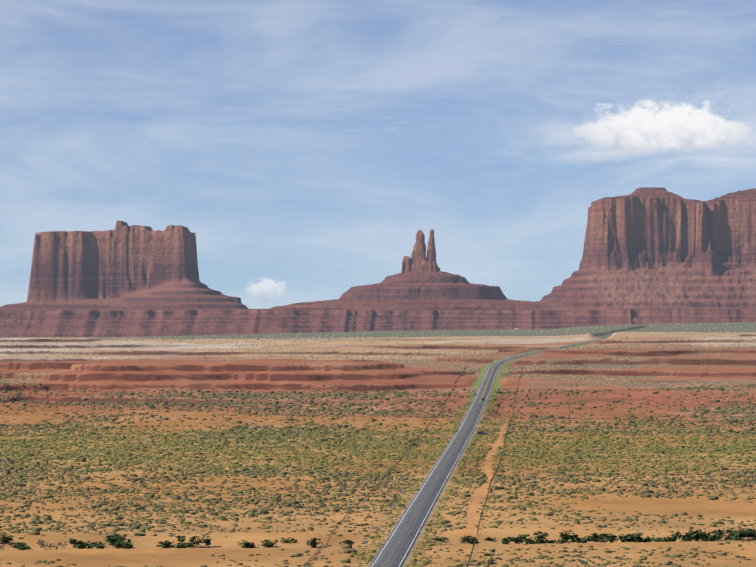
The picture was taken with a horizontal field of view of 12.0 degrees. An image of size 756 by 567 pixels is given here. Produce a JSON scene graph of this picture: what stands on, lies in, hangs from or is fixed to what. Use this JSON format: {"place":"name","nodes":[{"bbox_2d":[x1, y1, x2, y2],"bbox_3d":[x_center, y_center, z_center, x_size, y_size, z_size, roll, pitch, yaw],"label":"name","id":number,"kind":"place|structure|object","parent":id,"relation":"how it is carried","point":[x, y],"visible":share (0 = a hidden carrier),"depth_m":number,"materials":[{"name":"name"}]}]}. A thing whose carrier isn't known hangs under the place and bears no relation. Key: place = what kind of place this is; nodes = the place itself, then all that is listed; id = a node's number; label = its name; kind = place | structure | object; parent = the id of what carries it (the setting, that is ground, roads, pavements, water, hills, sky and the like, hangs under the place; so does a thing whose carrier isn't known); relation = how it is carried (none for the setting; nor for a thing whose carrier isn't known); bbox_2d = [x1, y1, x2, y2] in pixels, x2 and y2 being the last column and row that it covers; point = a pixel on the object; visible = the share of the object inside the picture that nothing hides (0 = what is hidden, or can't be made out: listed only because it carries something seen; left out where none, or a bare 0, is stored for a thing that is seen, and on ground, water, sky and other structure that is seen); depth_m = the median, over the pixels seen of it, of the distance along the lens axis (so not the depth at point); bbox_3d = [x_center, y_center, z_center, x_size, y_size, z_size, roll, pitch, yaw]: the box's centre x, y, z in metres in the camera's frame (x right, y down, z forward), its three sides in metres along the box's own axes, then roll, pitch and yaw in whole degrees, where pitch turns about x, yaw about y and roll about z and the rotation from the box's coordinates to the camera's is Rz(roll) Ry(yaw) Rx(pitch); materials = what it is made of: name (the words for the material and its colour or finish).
{"place":"outdoors","nodes":[
{"label":"outdoors","id":0,"kind":"place"},
{"bbox_2d":[0,322,755,566],"bbox_3d":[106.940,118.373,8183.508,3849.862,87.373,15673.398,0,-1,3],"label":"desert terrain","id":1,"kind":"structure","parent":0,"point":[621,358],"depth_m":2111.81,"materials":[{"name":"orange sand"}]},
{"bbox_2d":[0,383,755,566],"bbox_3d":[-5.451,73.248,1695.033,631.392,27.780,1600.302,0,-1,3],"label":"sagebrush","id":2,"kind":"object","parent":1,"relation":"on","point":[30,445],"visible":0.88,"depth_m":1612.55,"materials":[{"name":"green plant"}]},
{"bbox_2d":[0,528,755,549],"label":"row of bushes","id":3,"kind":"object","parent":1,"relation":"on","point":[691,535],"visible":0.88,"depth_m":1093.09,"materials":[{"name":"green plant"}]},
{"bbox_2d":[0,187,755,337],"bbox_3d":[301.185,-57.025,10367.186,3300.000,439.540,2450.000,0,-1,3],"label":"monument rock","id":4,"kind":"object","parent":1,"relation":"on","point":[657,255],"visible":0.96,"depth_m":9743.63,"materials":[{"name":"brown stone"}]},
{"bbox_2d":[411,229,435,263],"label":"rock spires","id":5,"kind":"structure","parent":4,"relation":"on","point":[419,250],"depth_m":9877.94,"materials":[{"name":"brown stone"}]},
{"bbox_2d":[301,367,465,566],"bbox_3d":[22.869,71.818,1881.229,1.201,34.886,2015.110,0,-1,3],"label":"fence","id":6,"kind":"object","parent":1,"relation":"on","point":[349,511],"visible":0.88,"depth_m":1503.78,"materials":[{"name":"grey"}]},
{"bbox_2d":[467,367,522,566],"bbox_3d":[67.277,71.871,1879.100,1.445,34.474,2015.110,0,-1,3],"label":"fence","id":7,"kind":"object","parent":1,"relation":"on","point":[474,543],"visible":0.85,"depth_m":1372.05,"materials":[{"name":"grey"}]},
{"bbox_2d":[0,0,755,308],"label":"sky","id":8,"kind":"structure","parent":0,"point":[305,147],"materials":[{"name":"blue"}]},
{"bbox_2d":[369,334,611,566],"bbox_3d":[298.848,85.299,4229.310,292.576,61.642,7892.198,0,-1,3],"label":"highway road","id":9,"kind":"structure","parent":0,"point":[395,550],"depth_m":1384.51,"materials":[{"name":"grey asphalt"}]}
]}

